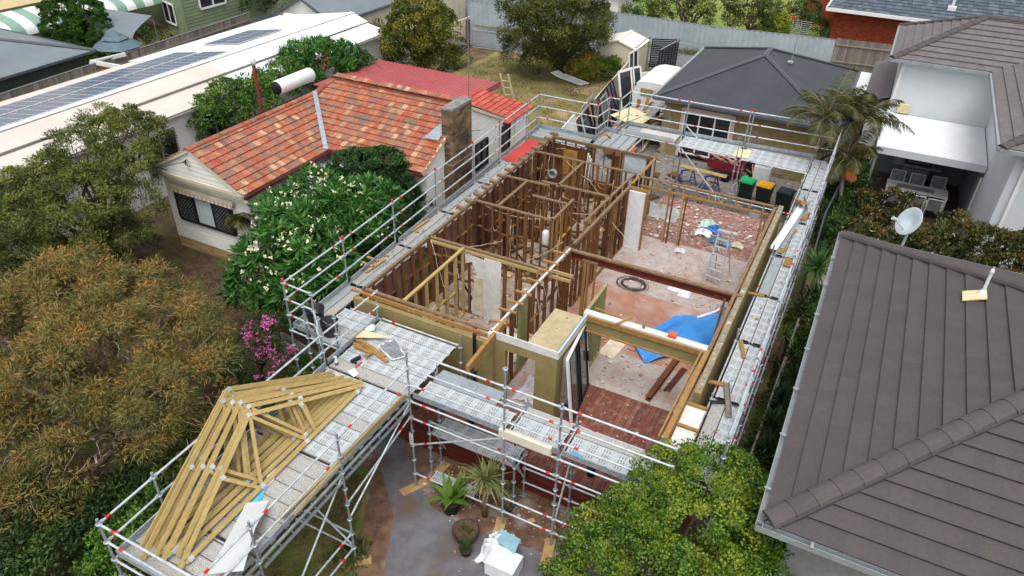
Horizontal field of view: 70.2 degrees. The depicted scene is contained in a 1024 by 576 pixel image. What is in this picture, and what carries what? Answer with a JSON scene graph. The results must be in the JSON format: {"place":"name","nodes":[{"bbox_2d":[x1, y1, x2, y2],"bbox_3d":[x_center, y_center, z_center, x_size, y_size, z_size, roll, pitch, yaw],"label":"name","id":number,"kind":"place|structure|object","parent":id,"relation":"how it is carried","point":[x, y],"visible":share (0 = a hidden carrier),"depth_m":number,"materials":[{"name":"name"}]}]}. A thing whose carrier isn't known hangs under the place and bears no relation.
{"place":"outdoors","nodes":[
{"label":"outdoors","id":0,"kind":"place"},
{"bbox_2d":[0,28,96,97],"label":"grey hip house","id":1,"kind":"structure","parent":0,"point":[25,59],"depth_m":38.50,"materials":[{"name":"metal"}]},
{"bbox_2d":[0,12,388,276],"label":"solar roof house","id":2,"kind":"structure","parent":0,"point":[168,83],"depth_m":32.18,"materials":[{"name":"white paint"}]},
{"bbox_2d":[146,127,179,178],"bbox_3d":[-14.664,-5.639,30.627,0.090,1.820,1.660,17,37,22],"label":"window","id":3,"kind":"structure","parent":2,"relation":"in","point":[173,148],"depth_m":30.71,"materials":[{"name":"black glass"}]},
{"bbox_2d":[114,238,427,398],"bbox_3d":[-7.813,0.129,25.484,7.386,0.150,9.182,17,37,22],"label":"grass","id":4,"kind":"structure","parent":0,"point":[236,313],"depth_m":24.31,"materials":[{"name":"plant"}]},
{"bbox_2d":[230,459,369,575],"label":"front lawn","id":5,"kind":"structure","parent":0,"point":[317,552],"depth_m":17.11,"materials":[{"name":"plant"}]},
{"bbox_2d":[316,424,388,575],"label":"weeds","id":6,"kind":"object","parent":5,"relation":"on","point":[359,550],"visible":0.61,"depth_m":16.71,"materials":[{"name":"green plant"}]},
{"bbox_2d":[452,516,479,543],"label":"potted grass","id":7,"kind":"object","parent":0,"point":[467,526],"depth_m":17.14,"materials":[{"name":"plant"}]},
{"bbox_2d":[372,427,606,575],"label":"front path","id":8,"kind":"structure","parent":0,"point":[423,542],"depth_m":17.23,"materials":[{"name":"grey concrete"}]},
{"bbox_2d":[474,530,514,563],"bbox_3d":[-0.320,5.949,16.851,0.794,0.481,1.093,17,37,22],"label":"rubbish bag","id":9,"kind":"object","parent":8,"relation":"on","point":[489,544],"visible":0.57,"depth_m":16.76,"materials":[{"name":"white plastic"}]},
{"bbox_2d":[497,528,520,553],"bbox_3d":[-0.104,5.812,16.732,0.600,0.030,0.450,17,37,22],"label":"blue pack","id":10,"kind":"object","parent":9,"relation":"on","point":[509,541],"visible":1,"depth_m":16.71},
{"bbox_2d":[485,544,523,575],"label":"box","id":11,"kind":"object","parent":8,"relation":"on","point":[501,561],"visible":1,"depth_m":16.33,"materials":[{"name":"cardboard"}]},
{"bbox_2d":[0,0,1007,562],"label":"ground","id":12,"kind":"structure","parent":0,"point":[164,226],"depth_m":28.24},
{"bbox_2d":[36,0,93,61],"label":"conifer","id":13,"kind":"object","parent":12,"relation":"on","point":[46,7],"visible":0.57,"depth_m":43.28,"materials":[{"name":"green plant"}]},
{"bbox_2d":[0,0,161,40],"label":"striped awning","id":14,"kind":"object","parent":12,"relation":"on","point":[21,16],"depth_m":45.53,"materials":[{"name":"fabric"}]},
{"bbox_2d":[0,101,177,297],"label":"olive tree","id":15,"kind":"object","parent":12,"relation":"on","point":[66,175],"visible":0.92,"depth_m":23.74,"materials":[{"name":"green plant"}]},
{"bbox_2d":[66,0,125,64],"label":"conifer","id":16,"kind":"object","parent":12,"relation":"on","point":[98,13],"visible":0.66,"depth_m":43.19,"materials":[{"name":"green plant"}]},
{"bbox_2d":[93,30,141,52],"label":"garden umbrella","id":17,"kind":"object","parent":12,"relation":"on","point":[113,41],"visible":0.81,"depth_m":41.02,"materials":[{"name":"blue fabric"}]},
{"bbox_2d":[0,239,243,568],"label":"weeping tree","id":18,"kind":"object","parent":12,"relation":"on","point":[103,414],"visible":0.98,"depth_m":16.35,"materials":[{"name":"brown plant"}]},
{"bbox_2d":[0,12,250,101],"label":"paling fence","id":19,"kind":"object","parent":12,"relation":"on","point":[199,33],"visible":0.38,"depth_m":41.88,"materials":[{"name":"wood"}]},
{"bbox_2d":[67,457,186,575],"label":"ivy shrub","id":20,"kind":"object","parent":12,"relation":"on","point":[99,549],"visible":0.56,"depth_m":15.21,"materials":[{"name":"green plant"}]},
{"bbox_2d":[133,25,174,44],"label":"garden bush","id":21,"kind":"object","parent":12,"relation":"on","point":[139,34],"visible":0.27,"depth_m":47.57,"materials":[{"name":"green plant"}]},
{"bbox_2d":[93,0,294,57],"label":"green house","id":22,"kind":"structure","parent":12,"relation":"on","point":[181,16],"depth_m":51.96,"materials":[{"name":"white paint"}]},
{"bbox_2d":[0,235,425,575],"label":"leaf litter","id":23,"kind":"object","parent":12,"relation":"on","point":[191,263],"visible":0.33,"depth_m":23.39,"materials":[{"name":"plant"}]},
{"bbox_2d":[0,349,320,575],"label":"understorey","id":24,"kind":"object","parent":23,"relation":"on","point":[117,486],"visible":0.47,"depth_m":15.54,"materials":[{"name":"green plant"}]},
{"bbox_2d":[199,335,261,390],"bbox_3d":[-8.311,2.280,21.279,2.129,1.085,3.217,-20,40,-29],"label":"strap clump","id":25,"kind":"object","parent":23,"relation":"on","point":[224,376],"visible":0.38,"depth_m":21.24,"materials":[{"name":"green plant"}]},
{"bbox_2d":[223,212,275,267],"bbox_3d":[-9.380,-1.812,26.131,1.743,2.666,1.713,-8,35,-14],"label":"feather palm","id":26,"kind":"object","parent":23,"relation":"on","point":[237,221],"visible":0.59,"depth_m":25.22,"materials":[{"name":"green plant"}]},
{"bbox_2d":[186,54,306,140],"bbox_3d":[-11.867,-8.187,34.126,4.209,4.387,7.481,17,37,22],"label":"hedge","id":27,"kind":"object","parent":12,"relation":"on","point":[242,100],"visible":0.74,"depth_m":31.99,"materials":[{"name":"green plant"}]},
{"bbox_2d":[227,307,302,381],"bbox_3d":[-6.834,2.177,20.192,1.857,2.890,2.264,-25,42,-33],"label":"pink shrub","id":28,"kind":"object","parent":12,"relation":"on","point":[261,347],"visible":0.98,"depth_m":19.77,"materials":[{"name":"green plant"}]},
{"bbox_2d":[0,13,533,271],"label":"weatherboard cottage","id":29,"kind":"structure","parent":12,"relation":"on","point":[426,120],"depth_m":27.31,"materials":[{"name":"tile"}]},
{"bbox_2d":[173,191,237,236],"bbox_3d":[-11.084,-2.725,26.334,2.820,1.200,0.090,17,37,22],"label":"window","id":30,"kind":"structure","parent":29,"relation":"in","point":[197,211],"depth_m":26.39,"materials":[{"name":"black glass"}]},
{"bbox_2d":[475,137,488,171],"bbox_3d":[-1.227,-5.450,29.680,0.090,1.140,1.030,17,37,22],"label":"window","id":31,"kind":"structure","parent":29,"relation":"in","point":[480,145],"depth_m":29.67,"materials":[{"name":"glass"}]},
{"bbox_2d":[211,161,407,331],"bbox_3d":[-6.381,-1.196,23.573,5.794,4.812,6.562,17,37,22],"label":"frangipani","id":32,"kind":"object","parent":12,"relation":"on","point":[280,230],"visible":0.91,"depth_m":22.02,"materials":[{"name":"green plant"}]},
{"bbox_2d":[273,33,378,95],"bbox_3d":[-9.202,-10.453,37.082,5.355,4.850,3.384,-14,37,-21],"label":"tree","id":33,"kind":"object","parent":12,"relation":"on","point":[339,59],"visible":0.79,"depth_m":35.73,"materials":[{"name":"green plant"}]},
{"bbox_2d":[273,0,464,29],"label":"grey gable building","id":34,"kind":"structure","parent":12,"relation":"on","point":[369,10],"depth_m":46.49,"materials":[{"name":"white paint"}]},
{"bbox_2d":[325,144,435,241],"bbox_3d":[-4.998,-3.178,26.919,3.863,4.324,3.532,17,37,22],"label":"round shrub","id":35,"kind":"object","parent":12,"relation":"on","point":[370,160],"visible":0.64,"depth_m":25.85,"materials":[{"name":"green plant"}]},
{"bbox_2d":[377,0,462,71],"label":"yellow tree","id":36,"kind":"object","parent":12,"relation":"on","point":[436,19],"visible":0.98,"depth_m":38.36,"materials":[{"name":"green plant"}]},
{"bbox_2d":[95,89,842,575],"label":"scaffolding","id":37,"kind":"object","parent":12,"relation":"on","point":[337,435],"visible":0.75,"depth_m":17.29,"materials":[{"name":"metal"}]},
{"bbox_2d":[139,381,330,560],"bbox_3d":[-5.666,2.959,14.913,0.728,1.328,5.530,17,37,22],"label":"roof truss","id":38,"kind":"object","parent":37,"relation":"on","point":[223,403],"visible":0.63,"depth_m":14.26,"materials":[{"name":"brown wood"}]},
{"bbox_2d":[140,374,334,546],"bbox_3d":[-5.705,2.815,15.078,0.660,1.379,5.481,17,37,22],"label":"roof truss","id":39,"kind":"object","parent":37,"relation":"on","point":[168,496],"visible":0.43,"depth_m":14.50,"materials":[{"name":"brown wood"}]},
{"bbox_2d":[207,500,268,574],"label":"fibre sheet","id":40,"kind":"object","parent":37,"relation":"on","point":[251,512],"visible":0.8,"depth_m":13.15,"materials":[{"name":"white"}]},
{"bbox_2d":[154,385,330,556],"bbox_3d":[-5.491,2.981,14.988,0.818,1.217,5.479,17,37,22],"label":"roof truss","id":41,"kind":"object","parent":37,"relation":"on","point":[162,546],"visible":0.6,"depth_m":14.44,"materials":[{"name":"brown wood"}]},
{"bbox_2d":[152,375,343,545],"bbox_3d":[-5.533,2.865,15.107,0.809,1.274,5.430,17,37,22],"label":"roof truss","id":42,"kind":"object","parent":37,"relation":"on","point":[274,438],"visible":0.48,"depth_m":14.88,"materials":[{"name":"brown wood"}]},
{"bbox_2d":[163,371,332,533],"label":"roof truss","id":43,"kind":"object","parent":37,"relation":"on","point":[229,392],"visible":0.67,"depth_m":15.15,"materials":[{"name":"brown wood"}]},
{"bbox_2d":[161,385,352,560],"bbox_3d":[-5.342,3.074,14.965,0.946,1.096,5.429,17,37,22],"label":"roof truss","id":44,"kind":"object","parent":37,"relation":"on","point":[234,493],"visible":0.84,"depth_m":14.77,"materials":[{"name":"brown wood"}]},
{"bbox_2d":[165,377,352,557],"bbox_3d":[-5.321,2.979,15.050,0.898,1.158,5.529,17,37,22],"label":"roof truss","id":45,"kind":"object","parent":37,"relation":"on","point":[241,404],"visible":0.74,"depth_m":14.83,"materials":[{"name":"brown wood"}]},
{"bbox_2d":[175,379,362,557],"bbox_3d":[-5.158,3.035,15.088,0.960,1.032,5.478,17,37,22],"label":"roof truss","id":46,"kind":"object","parent":37,"relation":"on","point":[249,407],"visible":0.9,"depth_m":14.83,"materials":[{"name":"brown wood"}]},
{"bbox_2d":[178,383,363,568],"bbox_3d":[-5.063,3.170,14.949,1.054,0.967,5.526,17,37,22],"label":"roof truss","id":47,"kind":"object","parent":37,"relation":"on","point":[187,558],"visible":1,"depth_m":14.72,"materials":[{"name":"brown wood"}]},
{"bbox_2d":[343,394,404,457],"bbox_3d":[-2.975,2.975,15.880,0.050,0.100,2.110,18,37,23],"label":"timber length","id":48,"kind":"object","parent":37,"relation":"on","point":[384,415],"visible":0.93,"depth_m":15.87,"materials":[{"name":"brown wood"}]},
{"bbox_2d":[378,339,404,359],"bbox_3d":[-2.959,1.547,18.246,0.516,0.072,0.762,-22,40,-30],"label":"plastic sheet","id":49,"kind":"object","parent":37,"relation":"on","point":[391,350],"visible":0.99,"depth_m":18.23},
{"bbox_2d":[498,426,552,456],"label":"foam beam","id":50,"kind":"structure","parent":37,"relation":"on","point":[527,441],"depth_m":15.70,"materials":[{"name":"plastic"}]},
{"bbox_2d":[770,204,804,250],"bbox_3d":[9.177,-2.128,24.067,0.220,0.120,3.826,21,38,26],"label":"fascia board","id":51,"kind":"object","parent":37,"relation":"on","point":[785,230],"visible":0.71,"depth_m":23.90,"materials":[{"name":"white plastic"}]},
{"bbox_2d":[468,0,599,30],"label":"sheet fence","id":52,"kind":"object","parent":12,"relation":"on","point":[480,13],"visible":0.23,"depth_m":55.29,"materials":[{"name":"metal"}]},
{"bbox_2d":[310,379,770,575],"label":"dirt yard","id":53,"kind":"structure","parent":12,"relation":"on","point":[377,522],"depth_m":17.86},
{"bbox_2d":[424,468,475,515],"bbox_3d":[-1.404,4.902,17.649,1.221,1.288,1.346,17,37,22],"label":"potted plant","id":54,"kind":"object","parent":53,"relation":"on","point":[450,497],"visible":1,"depth_m":17.61,"materials":[{"name":"plant"}]},
{"bbox_2d":[459,451,514,517],"bbox_3d":[-0.614,4.683,17.290,1.603,2.096,1.353,17,37,22],"label":"dracaena tree","id":55,"kind":"object","parent":53,"relation":"on","point":[486,477],"visible":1,"depth_m":17.05,"materials":[{"name":"plant"}]},
{"bbox_2d":[440,462,647,568],"bbox_3d":[0.637,5.508,17.845,5.746,0.104,0.986,17,37,22],"label":"rubble","id":56,"kind":"object","parent":53,"relation":"on","point":[542,502],"visible":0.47,"depth_m":18.05,"materials":[{"name":"brown brick"}]},
{"bbox_2d":[537,431,794,575],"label":"lime tree","id":57,"kind":"object","parent":53,"relation":"on","point":[715,546],"visible":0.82,"depth_m":13.60,"materials":[{"name":"green plant"}]},
{"bbox_2d":[350,131,783,536],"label":"renovation house","id":58,"kind":"structure","parent":12,"relation":"on","point":[455,255],"depth_m":21.77,"materials":[{"name":"wood"}]},
{"bbox_2d":[485,193,620,295],"bbox_3d":[1.889,-1.938,26.909,4.338,0.307,6.873,17,37,22],"label":"rubble","id":59,"kind":"object","parent":58,"relation":"on","point":[535,255],"visible":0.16,"depth_m":26.51,"materials":[{"name":"brown wood"}]},
{"bbox_2d":[566,324,589,422],"bbox_3d":[1.749,2.233,19.134,0.340,2.114,1.789,13,36,16],"label":"sliding door panel","id":60,"kind":"structure","parent":58,"relation":"on","point":[577,371],"depth_m":19.01,"materials":[{"name":"white paint"}]},
{"bbox_2d":[518,241,738,441],"bbox_3d":[4.229,1.121,22.727,4.812,0.041,10.124,17,37,22],"label":"rubble","id":61,"kind":"object","parent":58,"relation":"on","point":[630,378],"visible":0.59,"depth_m":21.31,"materials":[{"name":"brick"}]},
{"bbox_2d":[623,190,645,249],"bbox_3d":[4.348,-2.405,25.997,0.600,2.250,0.080,17,37,22],"label":"door panel","id":62,"kind":"structure","parent":58,"relation":"in","point":[636,200],"depth_m":25.92,"materials":[{"name":"white wood"}]},
{"bbox_2d":[645,357,678,401],"bbox_3d":[4.373,2.430,20.670,0.150,0.175,2.516,21,39,26],"label":"steel joist","id":63,"kind":"object","parent":58,"relation":"on","point":[661,380],"visible":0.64,"depth_m":20.38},
{"bbox_2d":[645,202,679,222],"bbox_3d":[5.953,-3.015,28.918,1.640,0.050,1.334,17,37,22],"label":"lino sheet","id":64,"kind":"object","parent":58,"relation":"on","point":[655,211],"visible":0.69,"depth_m":28.85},
{"bbox_2d":[636,313,722,362],"bbox_3d":[5.402,1.295,22.193,3.797,0.384,1.772,-8,35,-14],"label":"tarpaulin","id":65,"kind":"object","parent":58,"relation":"on","point":[695,329],"visible":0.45,"depth_m":22.18,"materials":[{"name":"plastic"}]},
{"bbox_2d":[643,199,765,258],"bbox_3d":[7.579,-2.315,27.947,4.647,0.062,3.447,17,37,22],"label":"rubble","id":66,"kind":"object","parent":58,"relation":"on","point":[694,235],"visible":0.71,"depth_m":27.91,"materials":[{"name":"brick"}]},
{"bbox_2d":[703,228,731,287],"bbox_3d":[7.059,-1.075,24.539,0.622,1.817,1.142,22,39,27],"label":"step ladder","id":67,"kind":"object","parent":58,"relation":"on","point":[729,233],"visible":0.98,"depth_m":24.40,"materials":[{"name":"metal"}]},
{"bbox_2d":[470,27,858,85],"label":"lane","id":68,"kind":"structure","parent":12,"relation":"on","point":[492,41],"depth_m":51.78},
{"bbox_2d":[649,37,679,66],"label":"slatted gate","id":69,"kind":"structure","parent":68,"relation":"on","point":[657,43],"depth_m":47.46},
{"bbox_2d":[648,0,728,25],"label":"tree","id":70,"kind":"object","parent":12,"relation":"on","point":[681,10],"visible":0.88,"depth_m":52.92,"materials":[{"name":"green plant"}]},
{"bbox_2d":[550,116,846,276],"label":"yard slab","id":71,"kind":"structure","parent":12,"relation":"on","point":[666,165],"depth_m":33.97,"materials":[{"name":"concrete"}]},
{"bbox_2d":[617,68,632,109],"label":"window frame","id":72,"kind":"object","parent":71,"relation":"on","point":[625,81],"visible":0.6,"depth_m":40.97,"materials":[{"name":"white paint"}]},
{"bbox_2d":[609,98,665,151],"bbox_3d":[6.928,-8.507,37.648,3.148,1.474,4.606,17,37,22],"label":"timber pile","id":73,"kind":"object","parent":71,"relation":"on","point":[651,113],"visible":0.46,"depth_m":36.93,"materials":[{"name":"brown wood"}]},
{"bbox_2d":[631,64,680,115],"bbox_3d":[8.482,-11.210,41.236,1.960,2.120,4.640,17,37,22],"label":"white van","id":74,"kind":"object","parent":71,"relation":"on","point":[652,81],"visible":0.36,"depth_m":39.59,"materials":[{"name":"paint"}]},
{"bbox_2d":[687,150,747,181],"bbox_3d":[9.506,-5.782,34.324,2.875,0.880,1.315,17,37,22],"label":"site trailer","id":75,"kind":"object","parent":71,"relation":"on","point":[720,165],"visible":0.64,"depth_m":33.73,"materials":[{"name":"red paint"}]},
{"bbox_2d":[651,159,807,251],"bbox_3d":[8.679,-3.792,31.963,7.749,0.161,7.786,17,37,22],"label":"rubble","id":76,"kind":"object","parent":71,"relation":"on","point":[657,174],"visible":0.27,"depth_m":33.48,"materials":[{"name":"brown brick"}]},
{"bbox_2d":[737,176,756,202],"bbox_3d":[10.270,-4.312,32.020,0.660,1.050,0.710,22,39,27],"label":"wheelie bin","id":77,"kind":"object","parent":71,"relation":"on","point":[747,186],"visible":0.93,"depth_m":31.73,"materials":[{"name":"green plastic"}]},
{"bbox_2d":[651,20,860,182],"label":"granny flat","id":78,"kind":"structure","parent":71,"relation":"on","point":[769,80],"depth_m":34.52,"materials":[{"name":"metal"}]},
{"bbox_2d":[678,110,731,157],"bbox_3d":[9.227,-7.288,34.922,2.270,2.140,0.090,17,37,22],"label":"window","id":79,"kind":"structure","parent":78,"relation":"in","point":[696,120],"depth_m":34.69,"materials":[{"name":"glass"}]},
{"bbox_2d":[754,180,775,206],"bbox_3d":[10.958,-4.070,31.688,0.660,1.050,0.710,22,39,27],"label":"wheelie bin","id":80,"kind":"object","parent":71,"relation":"on","point":[764,190],"visible":0.98,"depth_m":31.41,"materials":[{"name":"green plastic"}]},
{"bbox_2d":[775,186,795,213],"bbox_3d":[11.641,-3.736,31.220,0.660,1.050,0.710,22,39,27],"label":"wheelie bin","id":81,"kind":"object","parent":71,"relation":"on","point":[784,196],"visible":0.76,"depth_m":30.91,"materials":[{"name":"black plastic"}]},
{"bbox_2d":[777,66,867,167],"bbox_3d":[11.858,-5.448,28.982,3.322,6.437,3.478,17,37,22],"label":"feather palm","id":82,"kind":"object","parent":71,"relation":"on","point":[821,110],"visible":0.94,"depth_m":27.70,"materials":[{"name":"green plant"}]},
{"bbox_2d":[608,11,835,61],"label":"sheet fence","id":83,"kind":"object","parent":12,"relation":"on","point":[693,34],"visible":0.62,"depth_m":50.32,"materials":[{"name":"metal"}]},
{"bbox_2d":[740,424,778,466],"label":"spiky plant","id":84,"kind":"object","parent":12,"relation":"on","point":[764,444],"visible":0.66,"depth_m":18.67,"materials":[{"name":"green plant"}]},
{"bbox_2d":[709,281,822,573],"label":"strip shrubs","id":85,"kind":"object","parent":12,"relation":"on","point":[803,307],"visible":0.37,"depth_m":21.73,"materials":[{"name":"green plant"}]},
{"bbox_2d":[744,397,787,446],"bbox_3d":[6.774,3.766,19.159,1.635,1.868,1.377,-1,34,-4],"label":"spiky plant","id":86,"kind":"object","parent":12,"relation":"on","point":[774,424],"visible":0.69,"depth_m":19.05,"materials":[{"name":"green plant"}]},
{"bbox_2d":[758,376,794,410],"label":"spiky plant","id":87,"kind":"object","parent":12,"relation":"on","point":[781,398],"visible":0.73,"depth_m":19.98,"materials":[{"name":"green plant"}]},
{"bbox_2d":[770,323,796,379],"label":"yucca","id":88,"kind":"object","parent":12,"relation":"on","point":[786,332],"visible":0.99,"depth_m":21.46,"materials":[{"name":"green plant"}]},
{"bbox_2d":[795,241,832,303],"bbox_3d":[10.279,-0.326,24.733,1.654,2.582,1.643,0,34,-2],"label":"yucca","id":89,"kind":"object","parent":12,"relation":"on","point":[818,266],"visible":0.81,"depth_m":24.39,"materials":[{"name":"green plant"}]},
{"bbox_2d":[795,156,880,259],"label":"strip shrubs","id":90,"kind":"object","parent":12,"relation":"on","point":[837,214],"visible":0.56,"depth_m":28.77,"materials":[{"name":"green plant"}]},
{"bbox_2d":[814,124,883,228],"bbox_3d":[13.170,-4.367,29.283,2.422,4.349,2.682,17,37,22],"label":"feather palm","id":91,"kind":"object","parent":12,"relation":"on","point":[844,166],"visible":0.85,"depth_m":28.38,"materials":[{"name":"green plant"}]},
{"bbox_2d":[812,88,914,181],"bbox_3d":[13.381,-5.172,28.949,3.214,6.100,3.922,-7,35,-12],"label":"feather palm","id":92,"kind":"object","parent":12,"relation":"on","point":[871,117],"visible":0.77,"depth_m":27.45,"materials":[{"name":"green plant"}]},
{"bbox_2d":[831,38,898,73],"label":"paling fence","id":93,"kind":"object","parent":12,"relation":"on","point":[872,48],"visible":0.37,"depth_m":47.85,"materials":[{"name":"wood"}]},
{"bbox_2d":[847,185,922,232],"bbox_3d":[14.739,-3.247,29.634,2.642,2.355,4.291,1,34,-1],"label":"magnolia shrub","id":94,"kind":"object","parent":12,"relation":"on","point":[878,211],"visible":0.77,"depth_m":28.70,"materials":[{"name":"green plant"}]},
{"bbox_2d":[800,0,1023,56],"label":"brick house","id":95,"kind":"structure","parent":12,"relation":"on","point":[876,21],"depth_m":49.70,"materials":[{"name":"brick"}]},
{"bbox_2d":[842,207,1023,273],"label":"magnolia hedge","id":96,"kind":"object","parent":12,"relation":"on","point":[944,233],"visible":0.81,"depth_m":23.63,"materials":[{"name":"green plant"}]},
{"bbox_2d":[859,14,1023,268],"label":"white two storey house","id":97,"kind":"structure","parent":12,"relation":"on","point":[956,85],"depth_m":31.80,"materials":[{"name":"paint"}]},
{"bbox_2d":[452,51,645,171],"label":"lawn","id":98,"kind":"structure","parent":0,"point":[539,82],"depth_m":44.46,"materials":[{"name":"plant"}]},
{"bbox_2d":[493,0,618,76],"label":"round tree","id":99,"kind":"object","parent":98,"relation":"on","point":[549,50],"visible":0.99,"depth_m":43.09,"materials":[{"name":"green plant"}]},
{"bbox_2d":[562,51,608,83],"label":"flower bush","id":100,"kind":"object","parent":98,"relation":"on","point":[581,65],"visible":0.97,"depth_m":44.17,"materials":[{"name":"green plant"}]},
{"bbox_2d":[597,30,649,76],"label":"garden shed","id":101,"kind":"structure","parent":98,"relation":"on","point":[623,45],"depth_m":45.56,"materials":[{"name":"white paint"}]},
{"bbox_2d":[637,0,828,37],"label":"lawn","id":102,"kind":"structure","parent":0,"point":[718,20],"depth_m":59.94,"materials":[{"name":"plant"}]},
{"bbox_2d":[623,0,673,19],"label":"bush","id":103,"kind":"object","parent":102,"relation":"on","point":[635,10],"visible":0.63,"depth_m":55.05,"materials":[{"name":"green plant"}]},
{"bbox_2d":[721,0,791,32],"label":"tree","id":104,"kind":"object","parent":102,"relation":"on","point":[759,7],"visible":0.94,"depth_m":52.59,"materials":[{"name":"green plant"}]},
{"bbox_2d":[755,9,797,33],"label":"bush","id":105,"kind":"object","parent":102,"relation":"on","point":[784,15],"visible":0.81,"depth_m":52.65,"materials":[{"name":"green plant"}]},
{"bbox_2d":[786,0,830,36],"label":"bush","id":106,"kind":"object","parent":102,"relation":"on","point":[816,17],"visible":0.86,"depth_m":54.93,"materials":[{"name":"green plant"}]},
{"bbox_2d":[754,207,1023,575],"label":"grey tile house","id":107,"kind":"structure","parent":0,"point":[900,450],"depth_m":13.27,"materials":[{"name":"tile"}]},
{"bbox_2d":[863,170,959,229],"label":"patio","id":108,"kind":"structure","parent":0,"point":[952,204],"depth_m":32.91,"materials":[{"name":"concrete"}]},
{"bbox_2d":[881,179,947,211],"bbox_3d":[17.753,-4.045,32.172,2.450,0.770,0.950,17,37,22],"label":"patio table","id":109,"kind":"object","parent":108,"relation":"on","point":[929,191],"visible":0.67,"depth_m":31.88,"materials":[{"name":"white paint"}]},
{"bbox_2d":[894,157,941,184],"bbox_3d":[18.779,-5.549,33.882,2.000,1.200,0.700,17,37,22],"label":"barbecue","id":110,"kind":"object","parent":108,"relation":"on","point":[909,166],"visible":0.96,"depth_m":33.66,"materials":[{"name":"black metal"}]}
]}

